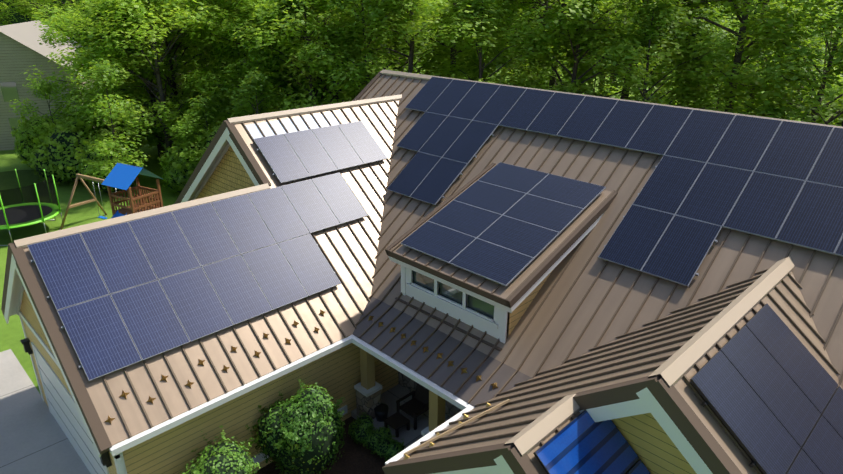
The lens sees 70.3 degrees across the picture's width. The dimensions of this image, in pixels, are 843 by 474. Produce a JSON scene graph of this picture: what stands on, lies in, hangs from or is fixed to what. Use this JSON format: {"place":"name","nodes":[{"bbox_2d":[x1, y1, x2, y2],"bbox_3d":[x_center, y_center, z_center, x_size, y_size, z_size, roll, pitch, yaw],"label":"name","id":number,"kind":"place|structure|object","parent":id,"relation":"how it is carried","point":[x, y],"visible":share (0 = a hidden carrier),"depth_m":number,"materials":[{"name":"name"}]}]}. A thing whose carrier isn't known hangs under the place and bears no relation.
{"place":"outdoors","nodes":[
{"label":"outdoors","id":0,"kind":"place"},
{"bbox_2d":[0,349,90,473],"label":"driveway","id":1,"kind":"structure","parent":0,"point":[34,439],"depth_m":15.99,"materials":[{"name":"concrete"}]},
{"bbox_2d":[0,20,93,150],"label":"neighbour house","id":2,"kind":"structure","parent":0,"point":[22,49],"depth_m":44.51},
{"bbox_2d":[0,57,817,394],"bbox_3d":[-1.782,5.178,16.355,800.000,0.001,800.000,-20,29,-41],"label":"ground","id":3,"kind":"structure","parent":0,"point":[12,335],"depth_m":33.06,"materials":[{"name":"green plant"}]},
{"bbox_2d":[0,0,17,25],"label":"tree","id":4,"kind":"object","parent":3,"relation":"on","point":[5,22],"visible":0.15,"depth_m":64.50,"materials":[{"name":"green plant"}]},
{"bbox_2d":[0,169,63,245],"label":"trampoline","id":5,"kind":"object","parent":3,"relation":"on","point":[28,197],"visible":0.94,"depth_m":28.35,"materials":[{"name":"green metal"}]},
{"bbox_2d":[10,114,55,166],"bbox_3d":[-25.509,-6.663,40.655,3.513,3.749,4.271,10,24,23],"label":"edge bush","id":6,"kind":"object","parent":3,"relation":"on","point":[20,142],"visible":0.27,"depth_m":39.10,"materials":[{"name":"green plant"}]},
{"bbox_2d":[0,0,75,35],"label":"tall tree","id":7,"kind":"object","parent":3,"relation":"on","point":[27,6],"visible":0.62,"depth_m":65.40,"materials":[{"name":"green plant"}]},
{"bbox_2d":[6,76,85,156],"bbox_3d":[-23.758,-7.023,38.251,4.922,6.498,3.696,-1,22,-4],"label":"understory tree","id":8,"kind":"object","parent":3,"relation":"on","point":[47,89],"visible":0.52,"depth_m":37.69,"materials":[{"name":"green plant"}]},
{"bbox_2d":[31,0,92,42],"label":"tall tree","id":9,"kind":"object","parent":3,"relation":"on","point":[50,2],"visible":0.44,"depth_m":62.83,"materials":[{"name":"green plant"}]},
{"bbox_2d":[21,118,109,185],"bbox_3d":[-21.797,-5.322,36.842,5.098,4.126,4.194,5,22,10],"label":"edge bush","id":10,"kind":"object","parent":3,"relation":"on","point":[54,155],"visible":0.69,"depth_m":35.67,"materials":[{"name":"green plant"}]},
{"bbox_2d":[30,118,101,148],"bbox_3d":[-22.961,-5.980,38.862,4.144,3.837,5.038,-9,23,-21],"label":"edge bush","id":11,"kind":"object","parent":3,"relation":"on","point":[41,136],"visible":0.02,"depth_m":37.42,"materials":[{"name":"green plant"}]},
{"bbox_2d":[64,102,121,140],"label":"understory tree","id":12,"kind":"object","parent":3,"relation":"on","point":[84,118],"visible":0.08,"depth_m":36.84,"materials":[{"name":"green plant"}]},
{"bbox_2d":[20,0,173,147],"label":"tree","id":13,"kind":"object","parent":3,"relation":"on","point":[59,35],"visible":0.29,"depth_m":39.80,"materials":[{"name":"green plant"}]},
{"bbox_2d":[67,136,147,194],"bbox_3d":[-18.568,-4.386,35.412,4.148,3.452,3.676,1,22,2],"label":"edge bush","id":14,"kind":"object","parent":3,"relation":"on","point":[86,158],"visible":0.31,"depth_m":34.47,"materials":[{"name":"green plant"}]},
{"bbox_2d":[60,163,162,229],"bbox_3d":[-15.443,-1.583,28.206,5.956,3.675,4.697,12,25,27],"label":"playset","id":15,"kind":"object","parent":3,"relation":"on","point":[121,176],"visible":0.62,"depth_m":28.07,"materials":[{"name":"brown wood"}]},
{"bbox_2d":[66,54,158,189],"bbox_3d":[-17.312,-6.161,34.104,5.971,8.118,4.483,35,40,55],"label":"understory tree","id":16,"kind":"object","parent":3,"relation":"on","point":[105,167],"visible":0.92,"depth_m":33.01,"materials":[{"name":"green plant"}]},
{"bbox_2d":[78,5,183,91],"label":"tree","id":17,"kind":"object","parent":3,"relation":"on","point":[126,50],"depth_m":65.59,"materials":[{"name":"green plant"}]},
{"bbox_2d":[61,0,215,157],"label":"tree","id":18,"kind":"object","parent":3,"relation":"on","point":[90,31],"visible":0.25,"depth_m":38.11,"materials":[{"name":"green plant"}]},
{"bbox_2d":[54,0,240,152],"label":"tree","id":19,"kind":"object","parent":3,"relation":"on","point":[134,17],"visible":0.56,"depth_m":35.72,"materials":[{"name":"green plant"}]},
{"bbox_2d":[133,26,173,100],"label":"tall tree","id":20,"kind":"object","parent":3,"relation":"on","point":[168,63],"depth_m":63.62,"materials":[{"name":"green plant"}]},
{"bbox_2d":[83,0,236,146],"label":"tree","id":21,"kind":"object","parent":3,"relation":"on","point":[149,74],"visible":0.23,"depth_m":38.78,"materials":[{"name":"green plant"}]},
{"bbox_2d":[158,140,203,193],"bbox_3d":[-13.646,-4.280,35.488,3.520,3.255,3.972,-2,22,-6],"label":"edge bush","id":22,"kind":"object","parent":3,"relation":"on","point":[176,176],"visible":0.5,"depth_m":34.13,"materials":[{"name":"green plant"}]},
{"bbox_2d":[157,92,225,168],"bbox_3d":[-13.452,-5.438,35.200,4.326,5.944,5.812,1,22,2],"label":"understory tree","id":23,"kind":"object","parent":3,"relation":"on","point":[188,130],"visible":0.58,"depth_m":34.15,"materials":[{"name":"green plant"}]},
{"bbox_2d":[156,0,242,67],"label":"tall tree","id":24,"kind":"object","parent":3,"relation":"on","point":[191,2],"visible":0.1,"depth_m":41.75,"materials":[{"name":"green plant"}]},
{"bbox_2d":[194,118,222,150],"bbox_3d":[-10.608,-4.549,34.722,5.059,4.389,4.162,12,25,28],"label":"edge bush","id":25,"kind":"object","parent":3,"relation":"on","point":[206,141],"visible":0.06,"depth_m":33.69,"materials":[{"name":"green plant"}]},
{"bbox_2d":[199,67,294,138],"bbox_3d":[-9.030,-6.114,34.908,6.786,7.551,5.051,5,22,12],"label":"understory tree","id":26,"kind":"object","parent":3,"relation":"on","point":[248,107],"visible":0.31,"depth_m":33.23,"materials":[{"name":"green plant"}]},
{"bbox_2d":[183,2,323,131],"bbox_3d":[-10.690,-9.468,38.764,10.331,10.845,9.070,5,22,12],"label":"tree","id":27,"kind":"object","parent":3,"relation":"on","point":[205,75],"visible":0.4,"depth_m":36.20,"materials":[{"name":"green plant"}]},
{"bbox_2d":[218,0,296,90],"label":"tall tree","id":28,"kind":"object","parent":3,"relation":"on","point":[232,7],"visible":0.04,"depth_m":47.49,"materials":[{"name":"green plant"}]},
{"bbox_2d":[182,0,345,110],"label":"tree","id":29,"kind":"object","parent":3,"relation":"on","point":[221,36],"visible":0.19,"depth_m":37.59,"materials":[{"name":"green plant"}]},
{"bbox_2d":[200,0,337,99],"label":"tall tree","id":30,"kind":"object","parent":3,"relation":"on","point":[223,3],"visible":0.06,"depth_m":37.72,"materials":[{"name":"green plant"}]},
{"bbox_2d":[229,1,347,98],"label":"tree","id":31,"kind":"object","parent":3,"relation":"on","point":[278,63],"depth_m":44.84,"materials":[{"name":"green plant"}]},
{"bbox_2d":[255,52,333,109],"bbox_3d":[-7.764,-8.194,39.367,5.942,8.158,7.983,0,22,-1],"label":"understory tree","id":32,"kind":"object","parent":3,"relation":"on","point":[292,86],"visible":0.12,"depth_m":37.68,"materials":[{"name":"green plant"}]},
{"bbox_2d":[272,84,318,102],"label":"understory tree","id":33,"kind":"object","parent":3,"relation":"on","point":[292,94],"depth_m":39.51,"materials":[{"name":"green plant"}]},
{"bbox_2d":[230,0,385,116],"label":"tree","id":34,"kind":"object","parent":3,"relation":"on","point":[278,20],"visible":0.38,"depth_m":33.84,"materials":[{"name":"green plant"}]},
{"bbox_2d":[251,0,386,102],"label":"tall tree","id":35,"kind":"object","parent":3,"relation":"on","point":[303,77],"visible":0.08,"depth_m":35.71,"materials":[{"name":"green plant"}]},
{"bbox_2d":[253,416,385,473],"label":"mulch bed","id":36,"kind":"object","parent":3,"relation":"on","point":[356,458],"visible":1,"depth_m":15.05,"materials":[{"name":"brown soil"}]},
{"bbox_2d":[178,425,260,473],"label":"shrub","id":37,"kind":"object","parent":36,"relation":"on","point":[223,457],"visible":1,"depth_m":12.65,"materials":[{"name":"green plant"}]},
{"bbox_2d":[243,379,345,473],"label":"shrub","id":38,"kind":"object","parent":36,"relation":"on","point":[301,434],"visible":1,"depth_m":13.84,"materials":[{"name":"green plant"}]},
{"bbox_2d":[348,411,374,444],"bbox_3d":[-1.548,5.027,15.661,0.766,0.760,0.808,-20,29,-41],"label":"boxwood hedge","id":39,"kind":"object","parent":36,"relation":"on","point":[361,427],"visible":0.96,"depth_m":15.49,"materials":[{"name":"green plant"}]},
{"bbox_2d":[363,426,395,453],"bbox_3d":[-1.087,5.177,15.315,0.764,0.731,0.697,6,22,14],"label":"boxwood hedge","id":40,"kind":"object","parent":36,"relation":"on","point":[382,433],"visible":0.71,"depth_m":15.19,"materials":[{"name":"green plant"}]},
{"bbox_2d":[375,436,405,460],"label":"boxwood hedge","id":41,"kind":"object","parent":36,"relation":"on","point":[387,449],"visible":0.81,"depth_m":14.79,"materials":[{"name":"green plant"}]},
{"bbox_2d":[332,74,365,103],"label":"understory tree","id":42,"kind":"object","parent":3,"relation":"on","point":[351,95],"visible":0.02,"depth_m":37.01,"materials":[{"name":"green plant"}]},
{"bbox_2d":[17,143,696,473],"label":"house walls","id":43,"kind":"structure","parent":3,"relation":"on","point":[336,374],"depth_m":14.35,"materials":[{"name":"yellow wood"}]},
{"bbox_2d":[4,128,712,473],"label":"gutter fascia","id":44,"kind":"structure","parent":43,"relation":"attached to","point":[647,402],"depth_m":12.74,"materials":[{"name":"white paint"}]},
{"bbox_2d":[23,74,842,473],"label":"roof","id":45,"kind":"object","parent":43,"relation":"on","point":[825,316],"visible":0.29,"depth_m":13.28,"materials":[{"name":"brown metal"}]},
{"bbox_2d":[27,121,387,380],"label":"solar panel frames","id":46,"kind":"structure","parent":45,"relation":"on","point":[50,297],"depth_m":14.31,"materials":[{"name":"metal"}]},
{"bbox_2d":[245,112,338,138],"bbox_3d":[-3.940,-3.483,18.659,3.188,0.369,0.461,-20,29,-41],"label":"roof","id":47,"kind":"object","parent":45,"relation":"attached to","point":[265,127],"visible":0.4,"depth_m":18.57,"materials":[{"name":"metal"}]},
{"bbox_2d":[104,310,497,459],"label":"snow guards","id":48,"kind":"object","parent":45,"relation":"on","point":[201,362],"visible":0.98,"depth_m":13.34,"materials":[{"name":"gold metal"}]},
{"bbox_2d":[1,71,741,473],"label":"roof trim","id":49,"kind":"structure","parent":45,"relation":"attached to","point":[699,437],"depth_m":11.49,"materials":[{"name":"brown metal"}]},
{"bbox_2d":[14,70,842,455],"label":"roof ridge caps","id":50,"kind":"object","parent":45,"relation":"on","point":[682,360],"visible":0.69,"depth_m":10.82,"materials":[{"name":"brown metal"}]},
{"bbox_2d":[28,77,842,473],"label":"solar panels","id":51,"kind":"object","parent":45,"relation":"on","point":[584,443],"visible":0.98,"depth_m":13.93,"materials":[{"name":"glass"}]},
{"bbox_2d":[403,399,509,455],"bbox_3d":[0.669,3.532,11.117,2.104,0.823,0.097,-7,23,-17],"label":"roof seam","id":52,"kind":"object","parent":45,"relation":"on","point":[457,427],"visible":0.9,"depth_m":11.09,"materials":[{"name":"beige metal"}]},
{"bbox_2d":[102,74,842,473],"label":"roof seam ribs","id":53,"kind":"object","parent":45,"relation":"attached to","point":[710,410],"visible":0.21,"depth_m":12.74,"materials":[{"name":"brown metal"}]},
{"bbox_2d":[506,269,553,338],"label":"dormer cheeks","id":54,"kind":"object","parent":45,"relation":"on","point":[516,315],"depth_m":13.74,"materials":[{"name":"wood"}]},
{"bbox_2d":[387,77,842,473],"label":"solar panel frames","id":55,"kind":"structure","parent":45,"relation":"on","point":[528,263],"depth_m":13.45,"materials":[{"name":"metal"}]},
{"bbox_2d":[313,10,408,70],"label":"tall tree","id":56,"kind":"object","parent":3,"relation":"on","point":[380,59],"visible":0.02,"depth_m":50.96,"materials":[{"name":"green plant"}]},
{"bbox_2d":[278,0,458,110],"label":"tree","id":57,"kind":"object","parent":3,"relation":"on","point":[368,72],"visible":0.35,"depth_m":31.61,"materials":[{"name":"green plant"}]},
{"bbox_2d":[339,0,436,64],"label":"tall tree","id":58,"kind":"object","parent":3,"relation":"on","point":[387,45],"depth_m":45.91,"materials":[{"name":"green plant"}]},
{"bbox_2d":[346,0,473,72],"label":"tree","id":59,"kind":"object","parent":3,"relation":"on","point":[379,31],"visible":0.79,"depth_m":30.89,"materials":[{"name":"green plant"}]},
{"bbox_2d":[351,334,473,448],"bbox_3d":[0.383,4.144,15.133,2.000,2.850,4.910,-20,29,-41],"label":"porch","id":60,"kind":"object","parent":3,"relation":"on","point":[407,417],"visible":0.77,"depth_m":16.06,"materials":[{"name":"concrete"}]},
{"bbox_2d":[332,0,506,100],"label":"tree","id":61,"kind":"object","parent":3,"relation":"on","point":[443,54],"visible":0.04,"depth_m":39.88,"materials":[{"name":"green plant"}]},
{"bbox_2d":[397,0,469,72],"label":"tree","id":62,"kind":"object","parent":3,"relation":"on","point":[406,68],"depth_m":58.51,"materials":[{"name":"green plant"}]},
{"bbox_2d":[406,47,462,76],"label":"understory tree","id":63,"kind":"object","parent":3,"relation":"on","point":[430,67],"visible":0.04,"depth_m":40.56,"materials":[{"name":"green plant"}]},
{"bbox_2d":[390,0,529,77],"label":"tall tree","id":64,"kind":"object","parent":3,"relation":"on","point":[454,50],"visible":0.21,"depth_m":35.81,"materials":[{"name":"green plant"}]},
{"bbox_2d":[436,28,497,79],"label":"understory tree","id":65,"kind":"object","parent":3,"relation":"on","point":[468,56],"depth_m":50.48,"materials":[{"name":"green plant"}]},
{"bbox_2d":[458,1,530,80],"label":"tree","id":66,"kind":"object","parent":3,"relation":"on","point":[509,14],"visible":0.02,"depth_m":44.49,"materials":[{"name":"green plant"}]},
{"bbox_2d":[433,0,564,91],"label":"tree","id":67,"kind":"object","parent":3,"relation":"on","point":[473,35],"visible":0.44,"depth_m":29.93,"materials":[{"name":"green plant"}]},
{"bbox_2d":[460,0,553,83],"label":"tall tree","id":68,"kind":"object","parent":3,"relation":"on","point":[516,19],"depth_m":51.76,"materials":[{"name":"green plant"}]},
{"bbox_2d":[484,0,569,81],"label":"tall tree","id":69,"kind":"object","parent":3,"relation":"on","point":[549,1],"depth_m":46.35,"materials":[{"name":"green plant"}]},
{"bbox_2d":[494,0,565,90],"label":"tree","id":70,"kind":"object","parent":3,"relation":"on","point":[552,82],"visible":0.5,"depth_m":34.72,"materials":[{"name":"green plant"}]},
{"bbox_2d":[501,46,560,89],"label":"understory tree","id":71,"kind":"object","parent":3,"relation":"on","point":[535,73],"visible":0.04,"depth_m":39.28,"materials":[{"name":"green plant"}]},
{"bbox_2d":[483,0,628,84],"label":"tall tree","id":72,"kind":"object","parent":3,"relation":"on","point":[545,3],"visible":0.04,"depth_m":40.77,"materials":[{"name":"green plant"}]},
{"bbox_2d":[547,82,579,92],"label":"understory tree","id":73,"kind":"object","parent":3,"relation":"on","point":[565,88],"depth_m":27.73,"materials":[{"name":"green plant"}]},
{"bbox_2d":[551,0,610,93],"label":"tree","id":74,"kind":"object","parent":3,"relation":"on","point":[588,17],"visible":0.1,"depth_m":37.58,"materials":[{"name":"green plant"}]},
{"bbox_2d":[533,0,644,93],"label":"tree","id":75,"kind":"object","parent":3,"relation":"on","point":[557,83],"visible":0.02,"depth_m":53.40,"materials":[{"name":"green plant"}]},
{"bbox_2d":[487,0,691,105],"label":"tree","id":76,"kind":"object","parent":3,"relation":"on","point":[619,14],"visible":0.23,"depth_m":29.53,"materials":[{"name":"green plant"}]},
{"bbox_2d":[555,18,631,98],"bbox_3d":[10.097,-7.379,34.843,5.653,10.243,7.530,17,27,36],"label":"understory tree","id":77,"kind":"object","parent":3,"relation":"on","point":[610,91],"visible":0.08,"depth_m":33.01,"materials":[{"name":"green plant"}]},
{"bbox_2d":[608,3,626,90],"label":"tree","id":78,"kind":"object","parent":3,"relation":"on","point":[616,64],"visible":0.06,"depth_m":48.37,"materials":[{"name":"green plant"}]},
{"bbox_2d":[599,0,655,90],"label":"tall tree","id":79,"kind":"object","parent":3,"relation":"on","point":[617,24],"visible":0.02,"depth_m":49.77,"materials":[{"name":"green plant"}]},
{"bbox_2d":[626,90,669,104],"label":"understory tree","id":80,"kind":"object","parent":3,"relation":"on","point":[649,100],"depth_m":26.17,"materials":[{"name":"green plant"}]},
{"bbox_2d":[557,0,742,112],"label":"tree","id":81,"kind":"object","parent":3,"relation":"on","point":[682,86],"visible":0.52,"depth_m":27.23,"materials":[{"name":"green plant"}]},
{"bbox_2d":[538,0,767,99],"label":"tall tree","id":82,"kind":"object","parent":3,"relation":"on","point":[585,39],"visible":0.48,"depth_m":30.06,"materials":[{"name":"green plant"}]},
{"bbox_2d":[631,44,692,104],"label":"understory tree","id":83,"kind":"object","parent":3,"relation":"on","point":[661,84],"visible":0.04,"depth_m":36.60,"materials":[{"name":"green plant"}]},
{"bbox_2d":[634,60,692,105],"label":"understory tree","id":84,"kind":"object","parent":3,"relation":"on","point":[670,88],"depth_m":41.58,"materials":[{"name":"green plant"}]},
{"bbox_2d":[635,0,738,104],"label":"tall tree","id":85,"kind":"object","parent":3,"relation":"on","point":[721,19],"visible":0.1,"depth_m":45.49,"materials":[{"name":"green plant"}]},
{"bbox_2d":[639,3,749,109],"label":"understory tree","id":86,"kind":"object","parent":3,"relation":"on","point":[702,21],"visible":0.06,"depth_m":44.28,"materials":[{"name":"green plant"}]},
{"bbox_2d":[660,20,760,104],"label":"understory tree","id":87,"kind":"object","parent":3,"relation":"on","point":[714,34],"visible":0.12,"depth_m":43.60,"materials":[{"name":"green plant"}]},
{"bbox_2d":[686,0,757,101],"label":"tall tree","id":88,"kind":"object","parent":3,"relation":"on","point":[731,26],"depth_m":61.71,"materials":[{"name":"green plant"}]},
{"bbox_2d":[635,0,821,111],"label":"tall tree","id":89,"kind":"object","parent":3,"relation":"on","point":[738,57],"visible":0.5,"depth_m":27.65,"materials":[{"name":"green plant"}]},
{"bbox_2d":[689,37,787,113],"bbox_3d":[21.182,-8.548,39.664,6.655,8.969,8.940,7,23,17],"label":"understory tree","id":90,"kind":"object","parent":3,"relation":"on","point":[718,102],"visible":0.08,"depth_m":39.07,"materials":[{"name":"green plant"}]},
{"bbox_2d":[663,0,835,112],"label":"tall tree","id":91,"kind":"object","parent":3,"relation":"on","point":[711,7],"visible":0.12,"depth_m":30.85,"materials":[{"name":"green plant"}]},
{"bbox_2d":[729,95,803,119],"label":"understory tree","id":92,"kind":"object","parent":3,"relation":"on","point":[772,111],"visible":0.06,"depth_m":24.89,"materials":[{"name":"green plant"}]},
{"bbox_2d":[705,0,842,123],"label":"tree","id":93,"kind":"object","parent":3,"relation":"on","point":[773,78],"visible":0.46,"depth_m":25.27,"materials":[{"name":"green plant"}]},
{"bbox_2d":[721,0,840,71],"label":"tall tree","id":94,"kind":"object","parent":3,"relation":"on","point":[773,4],"visible":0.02,"depth_m":37.82,"materials":[{"name":"green plant"}]},
{"bbox_2d":[735,59,842,124],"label":"understory tree","id":95,"kind":"object","parent":3,"relation":"on","point":[796,95],"visible":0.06,"depth_m":30.88,"materials":[{"name":"green plant"}]},
{"bbox_2d":[756,0,842,61],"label":"tall tree","id":96,"kind":"object","parent":3,"relation":"on","point":[760,6],"depth_m":45.30,"materials":[{"name":"green plant"}]},
{"bbox_2d":[771,35,842,126],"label":"understory tree","id":97,"kind":"object","parent":3,"relation":"on","point":[837,60],"visible":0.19,"depth_m":24.73,"materials":[{"name":"green plant"}]},
{"bbox_2d":[784,2,842,121],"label":"understory tree","id":98,"kind":"object","parent":3,"relation":"on","point":[839,43],"visible":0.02,"depth_m":33.15,"materials":[{"name":"green plant"}]},
{"bbox_2d":[799,92,842,125],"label":"understory tree","id":99,"kind":"object","parent":3,"relation":"on","point":[834,121],"visible":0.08,"depth_m":30.14,"materials":[{"name":"green plant"}]},
{"bbox_2d":[805,72,842,124],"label":"understory tree","id":100,"kind":"object","parent":3,"relation":"on","point":[832,107],"visible":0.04,"depth_m":32.26,"materials":[{"name":"green plant"}]},
{"bbox_2d":[0,0,832,71],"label":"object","id":101,"kind":"structure","parent":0,"point":[17,17],"depth_m":103.27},
{"bbox_2d":[353,297,530,406],"bbox_3d":[-0.017,2.625,14.316,1.142,0.473,5.610,-20,29,-41],"label":"lower roof section","id":102,"kind":"object","parent":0,"point":[501,376],"visible":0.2,"depth_m":13.95,"materials":[{"name":"brown metal"}]},
{"bbox_2d":[401,265,508,343],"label":"dormer wall","id":103,"kind":"structure","parent":0,"point":[496,327],"depth_m":14.43,"materials":[{"name":"white paint"}]},
{"bbox_2d":[412,270,493,318],"bbox_3d":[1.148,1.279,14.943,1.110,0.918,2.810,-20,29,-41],"label":"dormer window","id":104,"kind":"structure","parent":103,"relation":"in","point":[456,296],"depth_m":14.54,"materials":[{"name":"glass"}]},
{"bbox_2d":[390,164,610,298],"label":"dormer roof","id":105,"kind":"structure","parent":103,"relation":"on","point":[490,286],"depth_m":14.02,"materials":[{"name":"beige metal"}]}
]}

